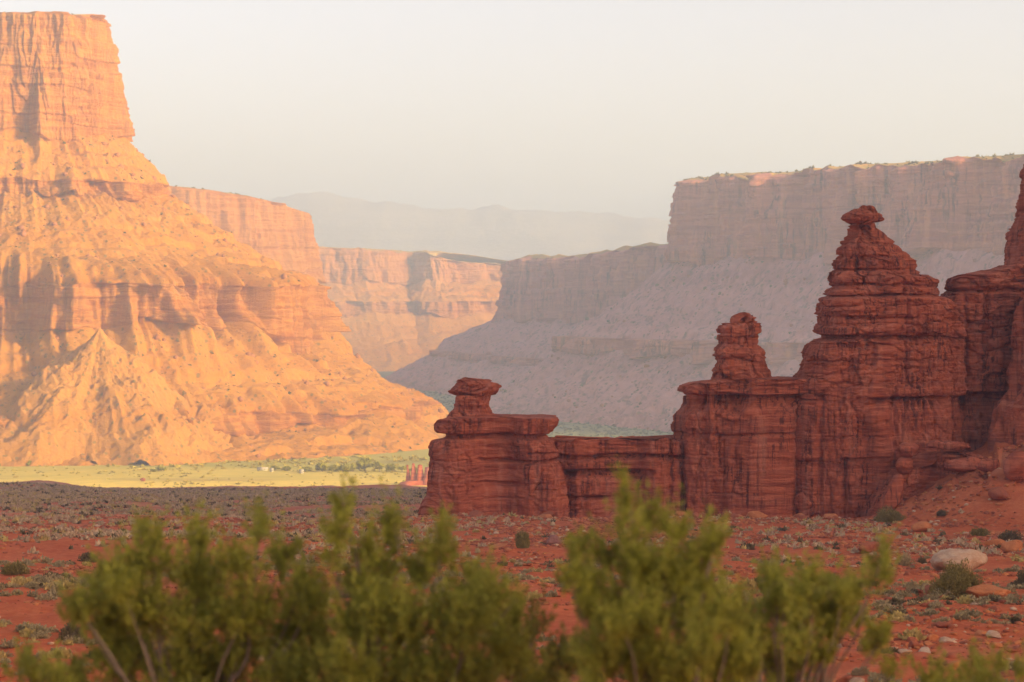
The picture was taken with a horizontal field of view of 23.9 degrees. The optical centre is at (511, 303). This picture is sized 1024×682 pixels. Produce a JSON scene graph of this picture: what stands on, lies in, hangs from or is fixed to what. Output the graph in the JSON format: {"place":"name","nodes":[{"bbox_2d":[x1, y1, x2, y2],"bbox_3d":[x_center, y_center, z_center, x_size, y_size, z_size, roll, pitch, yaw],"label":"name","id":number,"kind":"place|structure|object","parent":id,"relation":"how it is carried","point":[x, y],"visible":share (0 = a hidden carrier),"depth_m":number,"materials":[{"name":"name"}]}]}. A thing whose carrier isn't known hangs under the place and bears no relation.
{"place":"outdoors","nodes":[
{"label":"outdoors","id":0,"kind":"place"},
{"bbox_2d":[0,327,256,466],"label":"hill","id":1,"kind":"structure","parent":0,"point":[99,397],"depth_m":3034.35,"materials":[{"name":"stone"}]},
{"bbox_2d":[0,11,448,465],"bbox_3d":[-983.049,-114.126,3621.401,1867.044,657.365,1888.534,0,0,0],"label":"mesa","id":2,"kind":"structure","parent":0,"point":[60,77],"depth_m":3354.22,"materials":[{"name":"stone"}]},
{"bbox_2d":[11,135,426,463],"bbox_3d":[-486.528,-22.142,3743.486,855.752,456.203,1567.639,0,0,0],"label":"shrubbery","id":3,"kind":"object","parent":2,"relation":"on","point":[64,142],"visible":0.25,"depth_m":3327.00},
{"bbox_2d":[0,136,442,465],"bbox_3d":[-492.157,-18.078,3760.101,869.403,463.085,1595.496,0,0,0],"label":"boulders","id":4,"kind":"object","parent":2,"relation":"on","point":[157,336],"visible":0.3,"depth_m":3379.56,"materials":[{"name":"stone"}]},
{"bbox_2d":[168,186,326,283],"bbox_3d":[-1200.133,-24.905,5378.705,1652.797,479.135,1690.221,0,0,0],"label":"mesa","id":5,"kind":"structure","parent":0,"point":[282,234],"depth_m":5136.69,"materials":[{"name":"stone"}]},
{"bbox_2d":[318,246,506,370],"bbox_3d":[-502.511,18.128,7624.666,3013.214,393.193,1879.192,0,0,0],"label":"mesa","id":6,"kind":"structure","parent":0,"point":[398,309],"depth_m":7350.09,"materials":[{"name":"stone"}]},
{"bbox_2d":[268,191,670,260],"bbox_3d":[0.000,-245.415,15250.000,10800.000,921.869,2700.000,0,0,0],"label":"mountains","id":7,"kind":"structure","parent":0,"point":[497,231],"depth_m":14989.15,"materials":[{"name":"stone"}]},
{"bbox_2d":[0,371,1023,681],"bbox_3d":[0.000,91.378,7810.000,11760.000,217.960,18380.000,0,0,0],"label":"ground","id":8,"kind":"structure","parent":0,"point":[18,609],"depth_m":358.09,"materials":[{"name":"soil"}]},
{"bbox_2d":[0,636,22,648],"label":"sagebrush","id":9,"kind":"object","parent":8,"relation":"on","point":[8,644],"visible":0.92,"depth_m":118.15,"materials":[{"name":"grey plant"}]},
{"bbox_2d":[0,560,30,574],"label":"shrub","id":10,"kind":"object","parent":8,"relation":"on","point":[18,568],"visible":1,"depth_m":202.05,"materials":[{"name":"green plant"}]},
{"bbox_2d":[14,621,28,631],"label":"sagebrush","id":11,"kind":"object","parent":8,"relation":"on","point":[19,627],"visible":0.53,"depth_m":127.57,"materials":[{"name":"grey plant"}]},
{"bbox_2d":[11,576,32,585],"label":"grass tuft","id":12,"kind":"object","parent":8,"relation":"on","point":[21,581],"visible":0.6,"depth_m":170.15,"materials":[{"name":"plant"}]},
{"bbox_2d":[18,626,35,636],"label":"grass tuft","id":13,"kind":"object","parent":8,"relation":"on","point":[22,632],"visible":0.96,"depth_m":125.85,"materials":[{"name":"plant"}]},
{"bbox_2d":[25,581,39,588],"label":"sagebrush","id":14,"kind":"object","parent":8,"relation":"on","point":[34,585],"visible":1,"depth_m":163.31,"materials":[{"name":"grey plant"}]},
{"bbox_2d":[27,589,43,597],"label":"sagebrush","id":15,"kind":"object","parent":8,"relation":"on","point":[33,594],"visible":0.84,"depth_m":159.08,"materials":[{"name":"grey plant"}]},
{"bbox_2d":[29,630,50,638],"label":"sagebrush","id":16,"kind":"object","parent":8,"relation":"on","point":[44,635],"visible":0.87,"depth_m":125.58,"materials":[{"name":"grey plant"}]},
{"bbox_2d":[30,623,51,635],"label":"sagebrush","id":17,"kind":"object","parent":8,"relation":"on","point":[38,628],"visible":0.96,"depth_m":126.16,"materials":[{"name":"grey plant"}]},
{"bbox_2d":[37,577,52,583],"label":"sagebrush","id":18,"kind":"object","parent":8,"relation":"on","point":[42,580],"visible":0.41,"depth_m":169.95,"materials":[{"name":"grey plant"}]},
{"bbox_2d":[0,632,91,681],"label":"juniper tree","id":19,"kind":"object","parent":8,"relation":"on","point":[58,673],"visible":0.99,"depth_m":30.09,"materials":[{"name":"green plant"}]},
{"bbox_2d":[49,582,63,590],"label":"sagebrush","id":20,"kind":"object","parent":8,"relation":"on","point":[55,586],"visible":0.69,"depth_m":162.55,"materials":[{"name":"beige plant"}]},
{"bbox_2d":[47,646,72,658],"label":"grass tuft","id":21,"kind":"object","parent":8,"relation":"on","point":[67,654],"visible":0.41,"depth_m":112.63,"materials":[{"name":"plant"}]},
{"bbox_2d":[61,579,78,589],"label":"grass tuft","id":22,"kind":"object","parent":8,"relation":"on","point":[65,582],"visible":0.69,"depth_m":163.50,"materials":[{"name":"plant"}]},
{"bbox_2d":[58,620,83,639],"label":"shrub","id":23,"kind":"object","parent":8,"relation":"on","point":[67,629],"visible":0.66,"depth_m":126.21,"materials":[{"name":"green plant"}]},
{"bbox_2d":[61,635,82,643],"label":"sagebrush","id":24,"kind":"object","parent":8,"relation":"on","point":[73,638],"visible":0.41,"depth_m":124.69,"materials":[{"name":"grey plant"}]},
{"bbox_2d":[77,551,97,561],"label":"shrub","id":25,"kind":"object","parent":8,"relation":"on","point":[84,556],"visible":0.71,"depth_m":268.18,"materials":[{"name":"green plant"}]},
{"bbox_2d":[52,487,350,681],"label":"juniper tree","id":26,"kind":"object","parent":8,"relation":"on","point":[117,604],"visible":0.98,"depth_m":29.79,"materials":[{"name":"green plant"}]},
{"bbox_2d":[0,454,428,487],"bbox_3d":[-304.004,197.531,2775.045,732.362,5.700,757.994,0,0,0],"label":"valley shrubbery","id":27,"kind":"object","parent":8,"relation":"on","point":[313,461],"visible":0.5,"depth_m":2951.96,"materials":[{"name":"plant"}]},
{"bbox_2d":[314,462,328,471],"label":"cottonwood tree","id":28,"kind":"object","parent":8,"relation":"on","point":[322,466],"visible":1,"depth_m":2865.20,"materials":[{"name":"green plant"}]},
{"bbox_2d":[337,463,351,471],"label":"cottonwood tree","id":29,"kind":"object","parent":8,"relation":"on","point":[343,467],"visible":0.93,"depth_m":2859.99,"materials":[{"name":"green plant"}]},
{"bbox_2d":[355,456,372,469],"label":"cottonwood tree","id":30,"kind":"object","parent":8,"relation":"on","point":[364,463],"visible":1,"depth_m":2871.58,"materials":[{"name":"green plant"}]},
{"bbox_2d":[370,460,383,471],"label":"cottonwood tree","id":31,"kind":"object","parent":8,"relation":"on","point":[377,465],"visible":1,"depth_m":2862.00,"materials":[{"name":"green plant"}]},
{"bbox_2d":[384,463,396,471],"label":"cottonwood tree","id":32,"kind":"object","parent":8,"relation":"on","point":[390,467],"visible":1,"depth_m":2861.99,"materials":[{"name":"green plant"}]},
{"bbox_2d":[398,463,428,485],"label":"rock cluster","id":33,"kind":"object","parent":8,"relation":"on","point":[419,478],"visible":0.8,"depth_m":2652.22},
{"bbox_2d":[306,469,555,681],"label":"juniper tree","id":34,"kind":"object","parent":8,"relation":"on","point":[379,609],"visible":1,"depth_m":28.67,"materials":[{"name":"green plant"}]},
{"bbox_2d":[469,510,483,516],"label":"boulder","id":35,"kind":"object","parent":8,"relation":"on","point":[475,513],"visible":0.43,"depth_m":432.36,"materials":[{"name":"red stone"}]},
{"bbox_2d":[488,543,507,548],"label":"stone","id":36,"kind":"object","parent":8,"relation":"on","point":[498,545],"visible":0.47,"depth_m":288.20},
{"bbox_2d":[0,481,1023,564],"bbox_3d":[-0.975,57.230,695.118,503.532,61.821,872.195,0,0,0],"label":"sagebrush plain","id":37,"kind":"structure","parent":8,"relation":"on","point":[23,499],"depth_m":492.00,"materials":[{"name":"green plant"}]},
{"bbox_2d":[0,437,1023,681],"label":"rubble","id":38,"kind":"object","parent":8,"relation":"on","point":[748,555],"visible":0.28,"depth_m":318.02,"materials":[{"name":"red stone"}]},
{"bbox_2d":[0,554,1023,681],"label":"brush","id":39,"kind":"object","parent":8,"relation":"on","point":[922,584],"visible":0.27,"depth_m":173.74,"materials":[{"name":"green plant"}]},
{"bbox_2d":[515,528,529,548],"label":"shrub","id":40,"kind":"object","parent":8,"relation":"on","point":[522,539],"visible":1,"depth_m":286.14,"materials":[{"name":"green plant"}]},
{"bbox_2d":[524,590,542,599],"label":"grass tuft","id":41,"kind":"object","parent":8,"relation":"on","point":[529,596],"visible":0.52,"depth_m":162.20,"materials":[{"name":"plant"}]},
{"bbox_2d":[498,582,587,681],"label":"juniper tree","id":42,"kind":"object","parent":8,"relation":"on","point":[556,662],"visible":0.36,"depth_m":33.66,"materials":[{"name":"green plant"}]},
{"bbox_2d":[415,388,673,437],"bbox_3d":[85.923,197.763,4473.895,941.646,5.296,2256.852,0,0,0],"label":"riverside shrubbery","id":43,"kind":"object","parent":8,"relation":"on","point":[592,428],"visible":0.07,"depth_m":3796.96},
{"bbox_2d":[546,535,562,545],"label":"boulder","id":44,"kind":"object","parent":8,"relation":"on","point":[553,539],"visible":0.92,"depth_m":293.35,"materials":[{"name":"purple stone"}]},
{"bbox_2d":[553,455,778,681],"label":"juniper tree","id":45,"kind":"object","parent":8,"relation":"on","point":[642,653],"visible":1,"depth_m":26.70,"materials":[{"name":"green plant"}]},
{"bbox_2d":[418,205,1023,517],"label":"rock formation","id":46,"kind":"object","parent":8,"relation":"on","point":[898,352],"visible":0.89,"depth_m":443.40,"materials":[{"name":"red stone"}]},
{"bbox_2d":[741,577,756,587],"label":"grass tuft","id":47,"kind":"object","parent":8,"relation":"on","point":[751,582],"visible":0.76,"depth_m":175.18,"materials":[{"name":"plant"}]},
{"bbox_2d":[746,511,767,517],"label":"boulder","id":48,"kind":"object","parent":8,"relation":"on","point":[755,514],"visible":0.81,"depth_m":435.08,"materials":[{"name":"orange stone"}]},
{"bbox_2d":[723,521,910,681],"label":"juniper tree","id":49,"kind":"object","parent":8,"relation":"on","point":[796,601],"visible":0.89,"depth_m":30.84,"materials":[{"name":"green plant"}]},
{"bbox_2d":[835,675,852,681],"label":"stone","id":50,"kind":"object","parent":8,"relation":"on","point":[846,678],"visible":0.85,"depth_m":90.92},
{"bbox_2d":[847,666,870,675],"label":"sagebrush","id":51,"kind":"object","parent":8,"relation":"on","point":[856,669],"visible":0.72,"depth_m":98.47,"materials":[{"name":"beige plant"}]},
{"bbox_2d":[858,542,878,552],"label":"boulder","id":52,"kind":"object","parent":8,"relation":"on","point":[867,546],"visible":0.81,"depth_m":280.82,"materials":[{"name":"red stone"}]},
{"bbox_2d":[871,598,891,606],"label":"sagebrush","id":53,"kind":"object","parent":8,"relation":"on","point":[876,601],"visible":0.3,"depth_m":157.83,"materials":[{"name":"grey plant"}]},
{"bbox_2d":[867,672,901,681],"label":"sagebrush","id":54,"kind":"object","parent":8,"relation":"on","point":[877,678],"visible":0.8,"depth_m":85.32,"materials":[{"name":"beige plant"}]},
{"bbox_2d":[872,505,906,522],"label":"shrub","id":55,"kind":"object","parent":8,"relation":"on","point":[888,515],"visible":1,"depth_m":415.99,"materials":[{"name":"green plant"}]},
{"bbox_2d":[881,586,898,594],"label":"sagebrush","id":56,"kind":"object","parent":8,"relation":"on","point":[891,591],"visible":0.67,"depth_m":171.06,"materials":[{"name":"grey plant"}]},
{"bbox_2d":[879,646,900,653],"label":"blackbrush","id":57,"kind":"object","parent":8,"relation":"on","point":[892,650],"visible":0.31,"depth_m":113.30,"materials":[{"name":"green plant"}]},
{"bbox_2d":[878,474,903,509],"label":"boulder","id":58,"kind":"object","parent":8,"relation":"on","point":[892,495],"visible":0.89,"depth_m":429.30,"materials":[{"name":"red stone"}]},
{"bbox_2d":[888,597,906,605],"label":"blackbrush","id":59,"kind":"object","parent":8,"relation":"on","point":[896,601],"visible":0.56,"depth_m":158.75,"materials":[{"name":"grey plant"}]},
{"bbox_2d":[886,610,914,620],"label":"grass tuft","id":60,"kind":"object","parent":8,"relation":"on","point":[897,613],"visible":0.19,"depth_m":142.00,"materials":[{"name":"plant"}]},
{"bbox_2d":[894,590,912,596],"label":"sagebrush","id":61,"kind":"object","parent":8,"relation":"on","point":[905,594],"visible":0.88,"depth_m":165.30,"materials":[{"name":"grey plant"}]},
{"bbox_2d":[896,552,915,565],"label":"shrub","id":62,"kind":"object","parent":8,"relation":"on","point":[905,560],"visible":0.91,"depth_m":234.69,"materials":[{"name":"green plant"}]},
{"bbox_2d":[902,614,916,622],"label":"sagebrush","id":63,"kind":"object","parent":8,"relation":"on","point":[907,617],"visible":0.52,"depth_m":139.43,"materials":[{"name":"grey plant"}]},
{"bbox_2d":[903,570,918,575],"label":"stone","id":64,"kind":"object","parent":8,"relation":"on","point":[910,572],"visible":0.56,"depth_m":201.56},
{"bbox_2d":[898,627,926,640],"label":"grass tuft","id":65,"kind":"object","parent":8,"relation":"on","point":[917,633],"visible":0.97,"depth_m":125.86,"materials":[{"name":"plant"}]},
{"bbox_2d":[906,579,918,589],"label":"shrub","id":66,"kind":"object","parent":8,"relation":"on","point":[913,584],"visible":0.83,"depth_m":177.14,"materials":[{"name":"grey plant"}]},
{"bbox_2d":[908,641,920,647],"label":"stone","id":67,"kind":"object","parent":8,"relation":"on","point":[911,644],"visible":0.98,"depth_m":119.06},
{"bbox_2d":[911,521,931,531],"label":"boulder","id":68,"kind":"object","parent":8,"relation":"on","point":[921,526],"visible":1,"depth_m":375.74,"materials":[{"name":"orange stone"}]},
{"bbox_2d":[859,451,987,516],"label":"rock outcrop","id":69,"kind":"object","parent":8,"relation":"on","point":[928,470],"visible":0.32,"depth_m":436.83,"materials":[{"name":"red stone"}]},
{"bbox_2d":[895,457,912,473],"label":"boulder","id":70,"kind":"object","parent":69,"relation":"on","point":[903,465],"visible":1,"depth_m":434.10,"materials":[{"name":"red stone"}]},
{"bbox_2d":[897,442,918,456],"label":"boulder","id":71,"kind":"object","parent":70,"relation":"on","point":[907,449],"visible":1,"depth_m":434.17,"materials":[{"name":"red stone"}]},
{"bbox_2d":[919,647,930,652],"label":"stone","id":72,"kind":"object","parent":8,"relation":"on","point":[925,649],"visible":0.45,"depth_m":116.09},
{"bbox_2d":[923,593,939,599],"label":"sagebrush","id":73,"kind":"object","parent":8,"relation":"on","point":[930,597],"visible":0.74,"depth_m":161.27,"materials":[{"name":"green plant"}]},
{"bbox_2d":[927,634,938,640],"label":"stone","id":74,"kind":"object","parent":8,"relation":"on","point":[933,637],"visible":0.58,"depth_m":129.95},
{"bbox_2d":[927,601,942,609],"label":"sagebrush","id":75,"kind":"object","parent":8,"relation":"on","point":[934,605],"visible":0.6,"depth_m":151.60,"materials":[{"name":"beige plant"}]},
{"bbox_2d":[929,587,954,597],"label":"sagebrush","id":76,"kind":"object","parent":8,"relation":"on","point":[938,593],"visible":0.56,"depth_m":164.12,"materials":[{"name":"green plant"}]},
{"bbox_2d":[936,509,947,515],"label":"shrub","id":77,"kind":"object","parent":8,"relation":"on","point":[941,512],"visible":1,"depth_m":412.57,"materials":[{"name":"green plant"}]},
{"bbox_2d":[935,622,950,627],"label":"stone","id":78,"kind":"object","parent":8,"relation":"on","point":[941,624],"visible":1,"depth_m":137.40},
{"bbox_2d":[939,637,956,642],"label":"stone","id":79,"kind":"object","parent":8,"relation":"on","point":[945,639],"visible":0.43,"depth_m":126.08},
{"bbox_2d":[926,440,970,449],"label":"boulder","id":80,"kind":"object","parent":8,"relation":"on","point":[946,444],"visible":1,"depth_m":433.98,"materials":[{"name":"red stone"}]},
{"bbox_2d":[945,652,957,657],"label":"stone","id":81,"kind":"object","parent":8,"relation":"on","point":[951,654],"visible":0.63,"depth_m":110.59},
{"bbox_2d":[926,557,984,596],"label":"shrub","id":82,"kind":"object","parent":8,"relation":"on","point":[957,580],"visible":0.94,"depth_m":164.74,"materials":[{"name":"green plant"}]},
{"bbox_2d":[888,633,1023,681],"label":"juniper tree","id":83,"kind":"object","parent":8,"relation":"on","point":[981,673],"visible":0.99,"depth_m":31.17,"materials":[{"name":"green plant"}]},
{"bbox_2d":[930,548,987,571],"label":"boulder","id":84,"kind":"object","parent":8,"relation":"on","point":[976,559],"visible":0.74,"depth_m":219.59,"materials":[{"name":"stone"}]},
{"bbox_2d":[953,611,971,619],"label":"sagebrush","id":85,"kind":"object","parent":8,"relation":"on","point":[962,615],"visible":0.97,"depth_m":145.74,"materials":[{"name":"beige plant"}]},
{"bbox_2d":[944,456,981,472],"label":"boulder","id":86,"kind":"object","parent":8,"relation":"on","point":[967,464],"visible":0.88,"depth_m":429.35,"materials":[{"name":"red stone"}]},
{"bbox_2d":[957,595,972,603],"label":"grass tuft","id":87,"kind":"object","parent":8,"relation":"on","point":[966,600],"visible":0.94,"depth_m":156.25,"materials":[{"name":"plant"}]},
{"bbox_2d":[959,607,980,617],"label":"sagebrush","id":88,"kind":"object","parent":8,"relation":"on","point":[974,613],"visible":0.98,"depth_m":146.52,"materials":[{"name":"beige plant"}]},
{"bbox_2d":[969,525,990,535],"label":"shrub","id":89,"kind":"object","parent":8,"relation":"on","point":[979,532],"visible":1,"depth_m":352.16,"materials":[{"name":"green plant"}]},
{"bbox_2d":[974,630,987,635],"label":"stone","id":90,"kind":"object","parent":8,"relation":"on","point":[978,632],"visible":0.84,"depth_m":134.81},
{"bbox_2d":[963,584,1010,598],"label":"boulder","id":91,"kind":"object","parent":8,"relation":"on","point":[981,590],"visible":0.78,"depth_m":163.81,"materials":[{"name":"orange stone"}]},
{"bbox_2d":[977,458,999,472],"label":"boulder","id":92,"kind":"object","parent":8,"relation":"on","point":[988,465],"visible":1,"depth_m":422.77,"materials":[{"name":"red stone"}]},
{"bbox_2d":[986,630,1000,637],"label":"stone","id":93,"kind":"object","parent":8,"relation":"on","point":[994,634],"visible":0.91,"depth_m":133.49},
{"bbox_2d":[987,594,999,601],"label":"blackbrush","id":94,"kind":"object","parent":8,"relation":"on","point":[992,597],"visible":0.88,"depth_m":161.30,"materials":[{"name":"green plant"}]},
{"bbox_2d":[982,539,1005,545],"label":"boulder","id":95,"kind":"object","parent":8,"relation":"on","point":[993,541],"visible":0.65,"depth_m":311.15,"materials":[{"name":"orange stone"}]},
{"bbox_2d":[988,487,1009,499],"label":"boulder","id":96,"kind":"object","parent":8,"relation":"on","point":[997,493],"visible":1,"depth_m":412.18,"materials":[{"name":"red stone"}]},
{"bbox_2d":[987,291,1023,452],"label":"rock fin","id":97,"kind":"object","parent":8,"relation":"on","point":[1007,418],"visible":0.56,"depth_m":439.97,"materials":[{"name":"red stone"}]},
{"bbox_2d":[999,670,1014,676],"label":"stone","id":98,"kind":"object","parent":8,"relation":"on","point":[1007,672],"visible":0.28,"depth_m":100.39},
{"bbox_2d":[997,529,1023,540],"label":"shrub","id":99,"kind":"object","parent":8,"relation":"on","point":[1005,535],"visible":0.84,"depth_m":342.45,"materials":[{"name":"green plant"}]},
{"bbox_2d":[1001,540,1022,552],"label":"boulder","id":100,"kind":"object","parent":8,"relation":"on","point":[1012,545],"visible":0.91,"depth_m":271.20,"materials":[{"name":"orange stone"}]},
{"bbox_2d":[1003,451,1023,482],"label":"boulder","id":101,"kind":"object","parent":8,"relation":"on","point":[1013,467],"visible":1,"depth_m":416.19,"materials":[{"name":"red stone"}]},
{"bbox_2d":[1004,164,1023,264],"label":"rock tower","id":102,"kind":"structure","parent":8,"relation":"on","point":[1014,247],"depth_m":520.16,"materials":[{"name":"red stone"}]},
{"bbox_2d":[1007,616,1023,623],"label":"blackbrush","id":103,"kind":"object","parent":8,"relation":"on","point":[1013,619],"visible":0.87,"depth_m":145.66,"materials":[{"name":"green plant"}]},
{"bbox_2d":[1015,567,1023,585],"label":"shrub","id":104,"kind":"object","parent":8,"relation":"on","point":[1020,579],"visible":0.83,"depth_m":177.66,"materials":[{"name":"green plant"}]},
{"bbox_2d":[0,0,1023,220],"label":"sky","id":105,"kind":"structure","parent":0,"point":[593,106],"materials":[{"name":"white"}]},
{"bbox_2d":[384,242,668,395],"bbox_3d":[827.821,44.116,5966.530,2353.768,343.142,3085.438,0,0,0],"label":"mesa","id":106,"kind":"structure","parent":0,"point":[542,300],"depth_m":5520.48,"materials":[{"name":"stone"}]},
{"bbox_2d":[489,154,1023,432],"bbox_3d":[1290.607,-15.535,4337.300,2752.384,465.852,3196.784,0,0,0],"label":"mesa","id":107,"kind":"structure","parent":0,"point":[945,218],"depth_m":4104.29,"materials":[{"name":"stone"}]},
{"bbox_2d":[494,255,975,429],"bbox_3d":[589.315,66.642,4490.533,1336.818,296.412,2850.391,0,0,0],"label":"rubble","id":108,"kind":"object","parent":107,"relation":"on","point":[665,357],"visible":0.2,"depth_m":4152.18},
{"bbox_2d":[683,152,1023,180],"bbox_3d":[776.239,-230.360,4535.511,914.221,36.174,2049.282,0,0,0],"label":"shrubbery","id":109,"kind":"object","parent":107,"relation":"on","point":[813,166],"visible":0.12,"depth_m":3992.07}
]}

